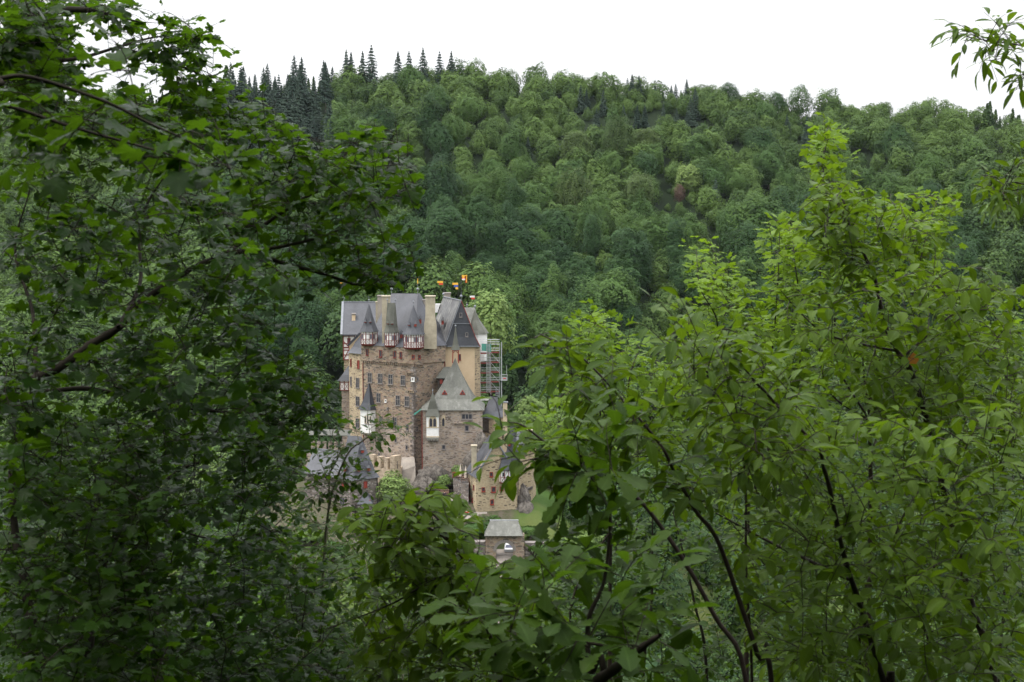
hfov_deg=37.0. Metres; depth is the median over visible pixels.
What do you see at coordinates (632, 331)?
broadleaf tree
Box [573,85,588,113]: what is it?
spruce tree
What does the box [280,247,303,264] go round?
broadleaf tree
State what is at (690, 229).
broadleaf tree
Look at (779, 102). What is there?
broadleaf tree
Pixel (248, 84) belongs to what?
spruce tree
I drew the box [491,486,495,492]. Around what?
window
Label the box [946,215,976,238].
broadleaf tree
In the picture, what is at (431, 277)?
broadleaf tree
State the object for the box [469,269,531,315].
broadleaf tree
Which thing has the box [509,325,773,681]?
wild cherry
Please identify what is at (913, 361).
withered leaf
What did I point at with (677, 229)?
broadleaf tree
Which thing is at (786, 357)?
broadleaf tree
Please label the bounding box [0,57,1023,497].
distant woodland
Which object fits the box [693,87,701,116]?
spruce tree
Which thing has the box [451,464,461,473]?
rock shrub
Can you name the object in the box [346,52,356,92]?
spruce tree
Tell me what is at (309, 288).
broadleaf tree
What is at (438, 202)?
broadleaf tree
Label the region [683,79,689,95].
spruce tree
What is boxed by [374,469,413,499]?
round bush
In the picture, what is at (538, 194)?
broadleaf tree
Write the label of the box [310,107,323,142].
spruce tree
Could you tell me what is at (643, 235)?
broadleaf tree
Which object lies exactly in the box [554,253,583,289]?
broadleaf tree
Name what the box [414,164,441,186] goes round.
broadleaf tree
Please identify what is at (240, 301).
broadleaf tree
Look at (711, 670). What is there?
hazel thicket
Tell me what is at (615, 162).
broadleaf tree
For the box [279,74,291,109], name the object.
spruce tree
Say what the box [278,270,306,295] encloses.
broadleaf tree
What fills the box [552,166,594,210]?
broadleaf tree
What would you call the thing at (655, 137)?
broadleaf tree
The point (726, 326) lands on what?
broadleaf tree
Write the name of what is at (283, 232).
broadleaf tree
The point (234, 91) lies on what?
spruce tree
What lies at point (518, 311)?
broadleaf tree
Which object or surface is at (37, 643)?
dim maple
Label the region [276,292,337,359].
broadleaf tree
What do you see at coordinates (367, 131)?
broadleaf tree
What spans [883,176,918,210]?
broadleaf tree
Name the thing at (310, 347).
broadleaf tree
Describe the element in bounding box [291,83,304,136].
spruce tree
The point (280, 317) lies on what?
broadleaf tree
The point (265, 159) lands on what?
broadleaf tree
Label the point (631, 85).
spruce tree
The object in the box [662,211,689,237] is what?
broadleaf tree
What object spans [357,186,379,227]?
broadleaf tree
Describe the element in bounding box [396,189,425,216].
broadleaf tree
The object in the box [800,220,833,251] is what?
broadleaf tree
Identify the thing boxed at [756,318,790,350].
broadleaf tree
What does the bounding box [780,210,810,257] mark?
broadleaf tree
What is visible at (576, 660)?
young oak
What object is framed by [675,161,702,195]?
bright tree
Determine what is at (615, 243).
broadleaf tree
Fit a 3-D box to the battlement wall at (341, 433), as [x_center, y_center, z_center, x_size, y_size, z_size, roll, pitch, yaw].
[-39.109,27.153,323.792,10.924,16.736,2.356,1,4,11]
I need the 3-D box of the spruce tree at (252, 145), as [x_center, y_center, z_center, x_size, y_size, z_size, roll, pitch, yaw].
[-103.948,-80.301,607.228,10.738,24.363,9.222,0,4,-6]
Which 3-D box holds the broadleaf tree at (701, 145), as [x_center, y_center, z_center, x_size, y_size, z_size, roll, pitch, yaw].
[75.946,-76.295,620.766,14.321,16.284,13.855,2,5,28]
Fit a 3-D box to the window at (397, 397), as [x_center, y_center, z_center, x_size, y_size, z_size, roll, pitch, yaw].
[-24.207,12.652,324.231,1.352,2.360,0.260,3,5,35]
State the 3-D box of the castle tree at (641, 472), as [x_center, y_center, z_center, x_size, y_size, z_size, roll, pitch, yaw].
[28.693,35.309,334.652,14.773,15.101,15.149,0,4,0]
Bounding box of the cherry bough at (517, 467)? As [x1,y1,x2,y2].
[453,392,748,681]
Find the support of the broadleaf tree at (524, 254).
on the ground
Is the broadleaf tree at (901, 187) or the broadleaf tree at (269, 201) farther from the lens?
the broadleaf tree at (901, 187)
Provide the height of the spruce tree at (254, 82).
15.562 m
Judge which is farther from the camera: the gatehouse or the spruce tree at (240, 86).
the spruce tree at (240, 86)
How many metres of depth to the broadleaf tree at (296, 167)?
581.22 m
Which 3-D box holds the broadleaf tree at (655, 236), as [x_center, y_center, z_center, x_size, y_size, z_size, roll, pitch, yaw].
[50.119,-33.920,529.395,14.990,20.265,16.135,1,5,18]
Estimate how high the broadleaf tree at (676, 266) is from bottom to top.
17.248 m
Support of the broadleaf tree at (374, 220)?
on the ground
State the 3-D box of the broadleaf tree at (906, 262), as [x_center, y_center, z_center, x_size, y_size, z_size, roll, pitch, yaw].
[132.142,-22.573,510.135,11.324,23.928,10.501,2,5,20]
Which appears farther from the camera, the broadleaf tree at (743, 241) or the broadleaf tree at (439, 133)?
the broadleaf tree at (439, 133)
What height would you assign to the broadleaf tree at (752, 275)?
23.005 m
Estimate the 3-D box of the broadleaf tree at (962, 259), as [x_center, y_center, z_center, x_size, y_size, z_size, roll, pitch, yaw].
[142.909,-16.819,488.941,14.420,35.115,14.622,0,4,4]
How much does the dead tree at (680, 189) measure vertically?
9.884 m
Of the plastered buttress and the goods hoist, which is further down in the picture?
the plastered buttress
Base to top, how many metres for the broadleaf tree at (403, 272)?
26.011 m
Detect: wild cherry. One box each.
[325,478,568,681]
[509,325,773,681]
[626,287,894,681]
[699,163,1023,681]
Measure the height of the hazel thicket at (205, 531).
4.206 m
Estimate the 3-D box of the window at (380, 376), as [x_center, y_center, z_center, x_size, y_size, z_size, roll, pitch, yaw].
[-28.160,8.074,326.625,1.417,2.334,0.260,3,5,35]
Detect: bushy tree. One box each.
[507,412,543,446]
[513,395,560,421]
[541,408,580,437]
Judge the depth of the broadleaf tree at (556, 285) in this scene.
482.42 m
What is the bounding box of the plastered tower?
[435,275,488,396]
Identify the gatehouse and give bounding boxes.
[305,433,379,515]
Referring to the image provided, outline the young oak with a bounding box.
[419,388,720,681]
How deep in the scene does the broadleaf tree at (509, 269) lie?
500.80 m
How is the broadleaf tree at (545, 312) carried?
on the ground
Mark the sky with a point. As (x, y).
(872, 51)
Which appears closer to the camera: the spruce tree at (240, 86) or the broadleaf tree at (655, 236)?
the broadleaf tree at (655, 236)
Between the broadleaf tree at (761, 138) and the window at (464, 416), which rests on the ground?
the broadleaf tree at (761, 138)
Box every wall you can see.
[304,429,350,465]
[347,540,484,555]
[369,454,401,487]
[453,477,468,503]
[524,541,544,556]
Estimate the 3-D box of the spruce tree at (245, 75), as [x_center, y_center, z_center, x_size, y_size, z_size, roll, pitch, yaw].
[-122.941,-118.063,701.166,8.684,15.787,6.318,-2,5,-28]
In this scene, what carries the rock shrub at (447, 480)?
on the rock outcrop at (433, 472)
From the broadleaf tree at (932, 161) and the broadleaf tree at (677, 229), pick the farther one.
the broadleaf tree at (932, 161)
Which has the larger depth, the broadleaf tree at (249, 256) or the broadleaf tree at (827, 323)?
the broadleaf tree at (249, 256)
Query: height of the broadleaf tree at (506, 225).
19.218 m
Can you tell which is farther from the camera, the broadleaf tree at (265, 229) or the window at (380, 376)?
the broadleaf tree at (265, 229)
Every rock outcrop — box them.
[411,464,452,494]
[461,432,486,477]
[515,483,533,513]
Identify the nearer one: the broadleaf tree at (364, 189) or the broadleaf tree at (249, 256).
the broadleaf tree at (249, 256)
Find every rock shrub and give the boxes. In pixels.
[438,474,452,484]
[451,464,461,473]
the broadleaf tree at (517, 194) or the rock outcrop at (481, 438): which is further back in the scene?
the broadleaf tree at (517, 194)
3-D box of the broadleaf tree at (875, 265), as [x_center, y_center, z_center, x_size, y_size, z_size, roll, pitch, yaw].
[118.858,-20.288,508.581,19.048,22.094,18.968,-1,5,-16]
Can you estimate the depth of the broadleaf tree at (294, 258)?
511.00 m
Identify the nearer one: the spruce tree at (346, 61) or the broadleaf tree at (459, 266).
the broadleaf tree at (459, 266)
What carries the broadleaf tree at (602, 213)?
on the ground
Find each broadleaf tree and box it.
[199,297,238,338]
[210,173,239,198]
[215,224,231,257]
[221,244,259,299]
[226,240,265,280]
[230,192,254,220]
[232,288,275,317]
[234,309,265,333]
[240,262,280,312]
[241,326,284,375]
[252,154,286,192]
[254,182,286,221]
[254,221,279,240]
[256,283,307,341]
[258,226,291,261]
[264,315,291,361]
[266,300,290,343]
[270,249,288,269]
[276,244,312,263]
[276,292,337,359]
[277,221,295,239]
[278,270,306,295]
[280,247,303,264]
[283,158,312,179]
[289,332,326,372]
[296,254,336,323]
[302,218,329,252]
[304,288,329,334]
[318,216,354,261]
[319,288,355,338]
[323,100,355,156]
[325,203,357,221]
[329,174,381,218]
[331,272,352,312]
[333,236,356,269]
[341,113,360,146]
[345,224,376,290]
[347,117,388,153]
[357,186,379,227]
[359,102,403,143]
[361,217,401,295]
[363,215,384,233]
[365,237,421,293]
[375,178,395,198]
[390,210,423,243]
[394,64,427,97]
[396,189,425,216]
[398,217,441,257]
[401,235,444,289]
[410,147,458,219]
[410,260,449,293]
[413,89,444,147]
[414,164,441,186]
[418,203,474,261]
[419,119,455,159]
[421,83,454,119]
[425,192,462,239]
[436,112,466,153]
[436,250,464,297]
[437,170,468,206]
[438,230,474,265]
[450,94,485,124]
[452,193,472,218]
[455,221,476,253]
[457,192,497,234]
[458,181,491,223]
[463,249,504,277]
[465,170,494,195]
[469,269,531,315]
[472,203,511,259]
[474,281,530,365]
[477,157,506,179]
[478,253,514,277]
[482,214,516,257]
[482,319,525,390]
[485,164,515,206]
[485,209,509,231]
[487,203,508,230]
[487,254,508,288]
[493,201,521,227]
[493,217,549,266]
[494,120,526,167]
[498,236,535,272]
[500,174,529,214]
[507,262,535,297]
[508,203,552,243]
[510,152,542,188]
[516,268,554,311]
[517,178,555,208]
[517,203,541,229]
[519,250,564,282]
[524,200,542,226]
[526,309,571,354]
[527,225,554,255]
[527,293,570,346]
[532,263,567,318]
[535,209,567,243]
[538,290,569,329]
[539,206,580,253]
[540,238,579,265]
[543,162,586,203]
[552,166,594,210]
[552,204,582,229]
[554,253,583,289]
[554,272,608,359]
[555,157,587,204]
[560,130,596,168]
[564,254,603,297]
[564,286,595,313]
[573,196,599,237]
[574,210,603,261]
[580,265,642,321]
[581,203,616,244]
[582,189,614,210]
[583,192,610,229]
[589,204,615,238]
[593,274,620,310]
[598,226,653,265]
[599,149,625,181]
[600,115,638,161]
[601,99,632,150]
[602,253,645,300]
[604,300,643,338]
[614,322,666,366]
[615,210,647,238]
[617,223,654,290]
[620,333,650,363]
[621,228,648,281]
[622,171,655,211]
[625,186,657,227]
[629,151,659,177]
[633,126,664,156]
[639,214,674,263]
[643,141,666,171]
[645,208,666,260]
[657,214,685,268]
[659,237,689,272]
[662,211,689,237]
[664,253,701,295]
[668,265,693,298]
[670,211,710,253]
[671,248,721,302]
[681,313,726,351]
[682,133,714,163]
[684,276,714,306]
[695,155,734,193]
[707,299,741,363]
[711,281,737,320]
[714,205,744,251]
[718,168,748,196]
[718,220,778,285]
[719,82,741,101]
[722,200,747,230]
[724,189,777,240]
[727,288,782,335]
[729,265,752,315]
[731,245,770,287]
[743,125,783,163]
[745,196,788,245]
[747,100,780,123]
[749,288,768,335]
[752,142,789,188]
[752,277,774,302]
[753,238,785,258]
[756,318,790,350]
[757,257,782,292]
[757,280,778,315]
[758,181,790,213]
[761,214,780,246]
[762,346,802,368]
[768,91,789,114]
[775,165,797,200]
[776,257,818,295]
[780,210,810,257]
[783,280,824,332]
[785,84,815,119]
[785,201,812,225]
[787,181,813,204]
[790,187,829,222]
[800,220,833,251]
[809,309,846,339]
[817,295,884,348]
[825,144,857,189]
[825,280,865,324]
[843,217,870,263]
[849,250,891,280]
[853,167,877,191]
[859,190,885,237]
[865,168,904,207]
[866,284,906,321]
[878,122,914,153]
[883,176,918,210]
[895,241,918,272]
[896,216,951,267]
[899,248,943,330]
[907,150,947,178]
[912,166,936,188]
[913,179,942,210]
[918,182,944,216]
[930,314,952,357]
[931,239,971,269]
[942,234,980,315]
[944,231,955,244]
[945,227,994,266]
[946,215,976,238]
[948,169,979,197]
[950,135,992,164]
[954,237,979,272]
[957,210,978,229]
[958,159,988,200]
[959,164,989,209]
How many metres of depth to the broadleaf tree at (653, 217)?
527.75 m
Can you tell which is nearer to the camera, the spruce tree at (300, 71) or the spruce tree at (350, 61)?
the spruce tree at (300, 71)
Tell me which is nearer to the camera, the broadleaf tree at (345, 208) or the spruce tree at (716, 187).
the broadleaf tree at (345, 208)
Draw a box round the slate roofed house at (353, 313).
[338,295,375,445]
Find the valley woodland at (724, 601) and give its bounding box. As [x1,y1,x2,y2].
[0,427,1023,681]
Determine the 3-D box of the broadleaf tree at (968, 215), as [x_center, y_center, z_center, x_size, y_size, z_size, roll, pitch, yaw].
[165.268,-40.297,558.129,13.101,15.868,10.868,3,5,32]
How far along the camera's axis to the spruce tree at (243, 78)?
689.05 m
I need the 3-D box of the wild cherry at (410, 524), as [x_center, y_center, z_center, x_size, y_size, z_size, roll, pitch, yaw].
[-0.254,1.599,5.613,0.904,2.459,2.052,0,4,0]
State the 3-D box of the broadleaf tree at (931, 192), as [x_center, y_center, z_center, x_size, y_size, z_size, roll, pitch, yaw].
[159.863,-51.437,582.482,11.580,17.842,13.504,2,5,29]
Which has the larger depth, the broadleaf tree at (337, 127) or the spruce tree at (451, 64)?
the spruce tree at (451, 64)
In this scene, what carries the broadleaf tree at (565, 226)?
on the ground
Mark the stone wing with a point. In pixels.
(355, 379)
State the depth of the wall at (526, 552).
290.17 m
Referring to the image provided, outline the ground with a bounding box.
[1,92,1023,679]
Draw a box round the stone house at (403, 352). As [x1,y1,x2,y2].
[359,279,446,475]
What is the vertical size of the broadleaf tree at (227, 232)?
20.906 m
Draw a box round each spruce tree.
[221,62,239,105]
[222,89,231,107]
[226,161,238,173]
[231,81,243,112]
[236,68,246,96]
[238,67,246,88]
[240,112,256,152]
[242,66,246,87]
[243,76,253,112]
[246,86,258,125]
[252,75,259,94]
[253,129,269,158]
[256,67,271,101]
[258,74,273,113]
[265,63,272,95]
[265,71,271,97]
[270,77,279,103]
[272,75,286,112]
[275,99,282,120]
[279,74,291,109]
[281,89,295,131]
[283,71,296,111]
[284,55,297,94]
[290,69,309,114]
[291,73,309,117]
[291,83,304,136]
[293,107,302,141]
[296,57,310,100]
[296,63,309,101]
[299,116,312,149]
[305,83,324,120]
[305,117,315,150]
[306,90,319,125]
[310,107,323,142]
[310,114,320,147]
[314,60,331,98]
[317,63,334,111]
[319,98,334,139]
[322,120,338,153]
[330,67,335,82]
[337,49,356,93]
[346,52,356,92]
[357,51,370,90]
[365,45,381,91]
[393,52,402,84]
[401,51,414,92]
[418,48,429,82]
[432,51,444,90]
[446,51,456,81]
[523,137,533,160]
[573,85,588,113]
[582,89,590,109]
[592,108,600,128]
[598,89,609,116]
[626,75,634,99]
[632,105,641,127]
[636,76,643,100]
[640,105,650,127]
[659,104,665,122]
[673,84,677,99]
[673,108,679,125]
[682,146,689,164]
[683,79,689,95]
[684,112,692,134]
[686,97,697,126]
[691,92,702,120]
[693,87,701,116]
[709,178,723,208]
[784,115,791,135]
[801,117,811,146]
[806,126,813,148]
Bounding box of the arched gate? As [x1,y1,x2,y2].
[484,520,523,558]
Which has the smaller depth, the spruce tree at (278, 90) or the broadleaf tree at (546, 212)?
the broadleaf tree at (546, 212)
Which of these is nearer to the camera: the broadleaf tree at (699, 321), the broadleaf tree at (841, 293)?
the broadleaf tree at (699, 321)
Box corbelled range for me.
[516,429,535,500]
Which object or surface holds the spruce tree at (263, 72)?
on the ground
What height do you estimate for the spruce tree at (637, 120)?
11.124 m
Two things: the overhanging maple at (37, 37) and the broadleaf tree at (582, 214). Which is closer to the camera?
the overhanging maple at (37, 37)
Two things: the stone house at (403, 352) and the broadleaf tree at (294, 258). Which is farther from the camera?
the broadleaf tree at (294, 258)
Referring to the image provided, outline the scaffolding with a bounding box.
[479,339,499,399]
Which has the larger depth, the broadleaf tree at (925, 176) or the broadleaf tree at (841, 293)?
the broadleaf tree at (925, 176)
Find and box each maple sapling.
[78,386,361,681]
[524,298,703,678]
[660,211,826,680]
[785,112,1023,680]
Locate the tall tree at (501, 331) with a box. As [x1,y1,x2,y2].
[470,288,526,410]
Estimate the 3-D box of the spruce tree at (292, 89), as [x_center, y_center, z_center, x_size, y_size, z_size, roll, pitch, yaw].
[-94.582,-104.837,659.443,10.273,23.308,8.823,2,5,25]
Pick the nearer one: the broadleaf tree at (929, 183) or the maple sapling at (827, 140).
the maple sapling at (827, 140)
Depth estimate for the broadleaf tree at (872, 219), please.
545.45 m
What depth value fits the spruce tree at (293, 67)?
680.95 m
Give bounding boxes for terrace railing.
[453,473,468,484]
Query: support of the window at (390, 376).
in the stone house at (403, 352)
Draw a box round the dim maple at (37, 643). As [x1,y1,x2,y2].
[0,400,213,681]
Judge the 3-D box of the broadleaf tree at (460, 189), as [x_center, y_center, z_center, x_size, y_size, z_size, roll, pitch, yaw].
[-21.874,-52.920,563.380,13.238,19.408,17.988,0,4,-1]
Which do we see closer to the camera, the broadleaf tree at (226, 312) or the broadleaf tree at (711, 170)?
the broadleaf tree at (226, 312)
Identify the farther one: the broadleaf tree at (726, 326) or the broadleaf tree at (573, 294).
the broadleaf tree at (573, 294)
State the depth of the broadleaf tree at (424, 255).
497.69 m
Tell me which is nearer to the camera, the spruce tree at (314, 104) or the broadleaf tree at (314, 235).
the broadleaf tree at (314, 235)
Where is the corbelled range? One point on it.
(528, 481)
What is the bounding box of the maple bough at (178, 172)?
[0,21,265,212]
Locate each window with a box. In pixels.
[355,396,359,406]
[355,418,359,428]
[356,378,359,388]
[367,373,371,382]
[376,393,380,402]
[378,373,382,383]
[388,374,392,384]
[395,395,399,405]
[400,375,405,385]
[404,396,409,406]
[441,415,444,425]
[461,413,472,419]
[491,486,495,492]
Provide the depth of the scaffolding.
332.75 m
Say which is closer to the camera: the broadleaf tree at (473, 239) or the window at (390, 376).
the window at (390, 376)
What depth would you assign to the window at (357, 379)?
330.79 m
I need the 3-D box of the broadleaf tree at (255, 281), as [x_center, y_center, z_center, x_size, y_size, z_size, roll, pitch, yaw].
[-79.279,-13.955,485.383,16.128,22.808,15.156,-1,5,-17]
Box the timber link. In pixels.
[436,367,450,388]
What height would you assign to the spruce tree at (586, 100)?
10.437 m
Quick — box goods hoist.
[501,342,506,405]
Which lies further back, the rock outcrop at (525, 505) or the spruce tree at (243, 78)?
the spruce tree at (243, 78)
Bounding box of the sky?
[1,0,1023,124]
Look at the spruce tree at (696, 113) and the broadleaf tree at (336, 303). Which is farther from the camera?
the spruce tree at (696, 113)
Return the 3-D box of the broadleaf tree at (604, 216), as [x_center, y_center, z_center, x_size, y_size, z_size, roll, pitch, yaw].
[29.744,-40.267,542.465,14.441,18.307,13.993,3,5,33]
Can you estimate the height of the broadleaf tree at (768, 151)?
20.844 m
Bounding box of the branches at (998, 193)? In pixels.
[929,7,1023,228]
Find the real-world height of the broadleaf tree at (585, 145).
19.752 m
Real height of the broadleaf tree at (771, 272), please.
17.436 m
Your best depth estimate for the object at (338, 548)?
287.34 m
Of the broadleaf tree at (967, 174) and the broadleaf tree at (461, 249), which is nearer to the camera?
the broadleaf tree at (461, 249)
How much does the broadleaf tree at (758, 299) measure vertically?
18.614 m
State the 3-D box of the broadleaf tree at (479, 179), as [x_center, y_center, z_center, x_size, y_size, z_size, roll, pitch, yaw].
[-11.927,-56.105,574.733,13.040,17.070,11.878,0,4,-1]
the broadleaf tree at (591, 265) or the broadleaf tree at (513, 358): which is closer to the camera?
the broadleaf tree at (513, 358)
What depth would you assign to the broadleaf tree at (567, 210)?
542.77 m
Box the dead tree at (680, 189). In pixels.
[673,183,685,202]
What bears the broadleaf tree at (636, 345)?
on the ground
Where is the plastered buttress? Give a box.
[401,457,415,487]
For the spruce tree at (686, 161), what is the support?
on the ground
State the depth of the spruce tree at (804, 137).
660.85 m
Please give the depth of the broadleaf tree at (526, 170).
586.35 m
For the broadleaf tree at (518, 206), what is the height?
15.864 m
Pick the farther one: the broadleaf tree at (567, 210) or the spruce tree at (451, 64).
the spruce tree at (451, 64)
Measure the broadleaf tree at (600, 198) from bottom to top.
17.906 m
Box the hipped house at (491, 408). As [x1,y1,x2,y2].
[483,395,507,451]
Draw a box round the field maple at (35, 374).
[0,113,428,466]
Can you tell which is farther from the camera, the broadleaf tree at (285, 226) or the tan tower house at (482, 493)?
the broadleaf tree at (285, 226)
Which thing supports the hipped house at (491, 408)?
on the ground
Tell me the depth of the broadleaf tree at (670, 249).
518.26 m
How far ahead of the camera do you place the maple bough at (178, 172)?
3.28 m
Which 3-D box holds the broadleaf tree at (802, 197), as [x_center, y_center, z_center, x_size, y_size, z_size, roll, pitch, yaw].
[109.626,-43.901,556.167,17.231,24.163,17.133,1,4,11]
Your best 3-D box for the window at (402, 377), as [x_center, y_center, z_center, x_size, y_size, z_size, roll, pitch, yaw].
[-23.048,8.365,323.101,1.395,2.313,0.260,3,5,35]
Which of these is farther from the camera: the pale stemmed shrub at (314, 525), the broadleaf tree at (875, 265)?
the broadleaf tree at (875, 265)
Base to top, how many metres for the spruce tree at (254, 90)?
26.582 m
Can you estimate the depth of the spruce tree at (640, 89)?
696.17 m
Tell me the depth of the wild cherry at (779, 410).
4.88 m
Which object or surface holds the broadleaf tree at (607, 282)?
on the ground
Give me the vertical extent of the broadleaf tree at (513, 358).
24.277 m
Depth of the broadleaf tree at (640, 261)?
502.31 m
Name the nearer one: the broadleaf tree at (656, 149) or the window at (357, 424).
the window at (357, 424)
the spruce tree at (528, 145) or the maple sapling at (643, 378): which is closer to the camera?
the maple sapling at (643, 378)
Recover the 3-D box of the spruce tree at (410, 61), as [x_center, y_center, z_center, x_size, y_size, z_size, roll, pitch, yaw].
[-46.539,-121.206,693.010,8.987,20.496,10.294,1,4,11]
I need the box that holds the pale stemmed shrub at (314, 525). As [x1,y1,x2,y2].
[265,405,414,681]
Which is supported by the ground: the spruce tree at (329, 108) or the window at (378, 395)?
the spruce tree at (329, 108)
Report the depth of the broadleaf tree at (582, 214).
535.03 m
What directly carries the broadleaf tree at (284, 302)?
on the ground
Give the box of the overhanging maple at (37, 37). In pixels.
[0,0,297,181]
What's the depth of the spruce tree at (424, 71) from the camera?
691.85 m
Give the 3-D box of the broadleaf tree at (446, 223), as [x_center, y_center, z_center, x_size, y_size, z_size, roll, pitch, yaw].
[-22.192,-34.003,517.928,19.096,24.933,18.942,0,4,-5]
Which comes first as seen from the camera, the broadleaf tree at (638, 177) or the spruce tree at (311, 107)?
the broadleaf tree at (638, 177)
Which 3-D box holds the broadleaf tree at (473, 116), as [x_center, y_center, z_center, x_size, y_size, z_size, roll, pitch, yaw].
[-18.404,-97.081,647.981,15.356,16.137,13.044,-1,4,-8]
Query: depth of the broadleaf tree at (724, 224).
544.43 m
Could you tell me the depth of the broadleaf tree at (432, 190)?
547.92 m
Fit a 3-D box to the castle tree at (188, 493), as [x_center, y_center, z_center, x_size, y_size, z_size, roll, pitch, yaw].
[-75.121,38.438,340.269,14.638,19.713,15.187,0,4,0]
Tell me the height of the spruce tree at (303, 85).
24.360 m
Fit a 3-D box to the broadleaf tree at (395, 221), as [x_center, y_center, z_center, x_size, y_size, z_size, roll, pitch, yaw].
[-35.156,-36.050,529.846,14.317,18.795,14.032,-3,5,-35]
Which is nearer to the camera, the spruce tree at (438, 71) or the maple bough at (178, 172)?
the maple bough at (178, 172)
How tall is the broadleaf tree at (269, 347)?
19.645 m
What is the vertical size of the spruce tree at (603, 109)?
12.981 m
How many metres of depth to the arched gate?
288.78 m
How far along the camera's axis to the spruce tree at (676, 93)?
716.43 m
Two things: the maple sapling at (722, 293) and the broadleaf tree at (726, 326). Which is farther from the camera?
the broadleaf tree at (726, 326)
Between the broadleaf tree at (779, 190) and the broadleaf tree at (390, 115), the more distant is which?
the broadleaf tree at (390, 115)
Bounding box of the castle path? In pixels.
[450,498,512,622]
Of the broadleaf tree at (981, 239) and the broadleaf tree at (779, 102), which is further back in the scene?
the broadleaf tree at (779, 102)
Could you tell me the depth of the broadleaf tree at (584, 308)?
452.87 m
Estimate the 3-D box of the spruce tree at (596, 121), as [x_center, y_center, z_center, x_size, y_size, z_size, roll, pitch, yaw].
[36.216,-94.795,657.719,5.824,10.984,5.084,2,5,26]
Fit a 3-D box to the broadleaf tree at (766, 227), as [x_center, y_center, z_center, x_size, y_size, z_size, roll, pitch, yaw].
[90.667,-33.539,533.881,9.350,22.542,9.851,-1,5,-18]
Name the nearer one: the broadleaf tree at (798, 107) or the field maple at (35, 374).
the field maple at (35, 374)
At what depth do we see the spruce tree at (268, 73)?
690.28 m
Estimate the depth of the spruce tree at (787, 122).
667.39 m
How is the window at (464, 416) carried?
in the chapel house at (448, 409)
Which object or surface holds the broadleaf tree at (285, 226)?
on the ground
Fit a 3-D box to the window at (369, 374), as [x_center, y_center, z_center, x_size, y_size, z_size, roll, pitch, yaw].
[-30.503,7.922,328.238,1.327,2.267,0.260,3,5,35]
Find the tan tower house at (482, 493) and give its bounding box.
[466,427,521,511]
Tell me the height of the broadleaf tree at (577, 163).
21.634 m
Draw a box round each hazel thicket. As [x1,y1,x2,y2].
[0,509,324,681]
[268,537,537,681]
[518,425,847,681]
[781,395,1023,681]
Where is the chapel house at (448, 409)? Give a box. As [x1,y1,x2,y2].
[414,323,484,490]
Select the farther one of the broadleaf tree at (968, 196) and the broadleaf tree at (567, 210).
the broadleaf tree at (968, 196)
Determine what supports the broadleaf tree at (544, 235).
on the ground
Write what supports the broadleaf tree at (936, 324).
on the ground
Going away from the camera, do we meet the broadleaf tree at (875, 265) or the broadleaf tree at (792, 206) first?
the broadleaf tree at (875, 265)
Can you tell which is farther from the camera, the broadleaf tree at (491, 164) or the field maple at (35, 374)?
the broadleaf tree at (491, 164)
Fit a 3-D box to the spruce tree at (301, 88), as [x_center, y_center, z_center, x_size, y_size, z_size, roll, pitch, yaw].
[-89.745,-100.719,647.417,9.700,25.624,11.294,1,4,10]
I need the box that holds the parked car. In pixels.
[504,543,512,551]
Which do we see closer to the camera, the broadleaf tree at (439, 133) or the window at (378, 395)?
the window at (378, 395)
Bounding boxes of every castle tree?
[160,473,196,508]
[183,452,232,497]
[221,474,263,503]
[251,459,293,491]
[269,442,303,474]
[631,468,672,516]
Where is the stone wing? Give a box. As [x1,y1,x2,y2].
[347,332,362,437]
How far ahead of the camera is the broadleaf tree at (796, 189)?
577.45 m
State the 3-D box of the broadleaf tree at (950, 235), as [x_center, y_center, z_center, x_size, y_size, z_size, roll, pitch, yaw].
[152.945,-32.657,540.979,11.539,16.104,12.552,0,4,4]
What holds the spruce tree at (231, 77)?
on the ground
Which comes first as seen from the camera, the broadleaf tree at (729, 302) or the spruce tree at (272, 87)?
the broadleaf tree at (729, 302)
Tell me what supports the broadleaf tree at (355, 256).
on the ground
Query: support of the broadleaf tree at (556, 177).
on the ground
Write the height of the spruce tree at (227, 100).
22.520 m
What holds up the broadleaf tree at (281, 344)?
on the ground
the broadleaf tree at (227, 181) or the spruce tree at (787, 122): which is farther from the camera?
the spruce tree at (787, 122)
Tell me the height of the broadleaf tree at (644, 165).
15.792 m
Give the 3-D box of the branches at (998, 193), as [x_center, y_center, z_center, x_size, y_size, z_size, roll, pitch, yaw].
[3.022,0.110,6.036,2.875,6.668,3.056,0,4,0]
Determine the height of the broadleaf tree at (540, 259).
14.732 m
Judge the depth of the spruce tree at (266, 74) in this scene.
688.45 m
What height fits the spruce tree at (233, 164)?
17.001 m
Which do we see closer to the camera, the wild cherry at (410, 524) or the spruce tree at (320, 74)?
the wild cherry at (410, 524)
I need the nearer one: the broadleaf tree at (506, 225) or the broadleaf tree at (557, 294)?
the broadleaf tree at (557, 294)
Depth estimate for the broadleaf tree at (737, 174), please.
591.18 m
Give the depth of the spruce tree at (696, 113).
673.45 m
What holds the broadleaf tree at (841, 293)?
on the ground
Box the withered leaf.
[908,353,918,365]
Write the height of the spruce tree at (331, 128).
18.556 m

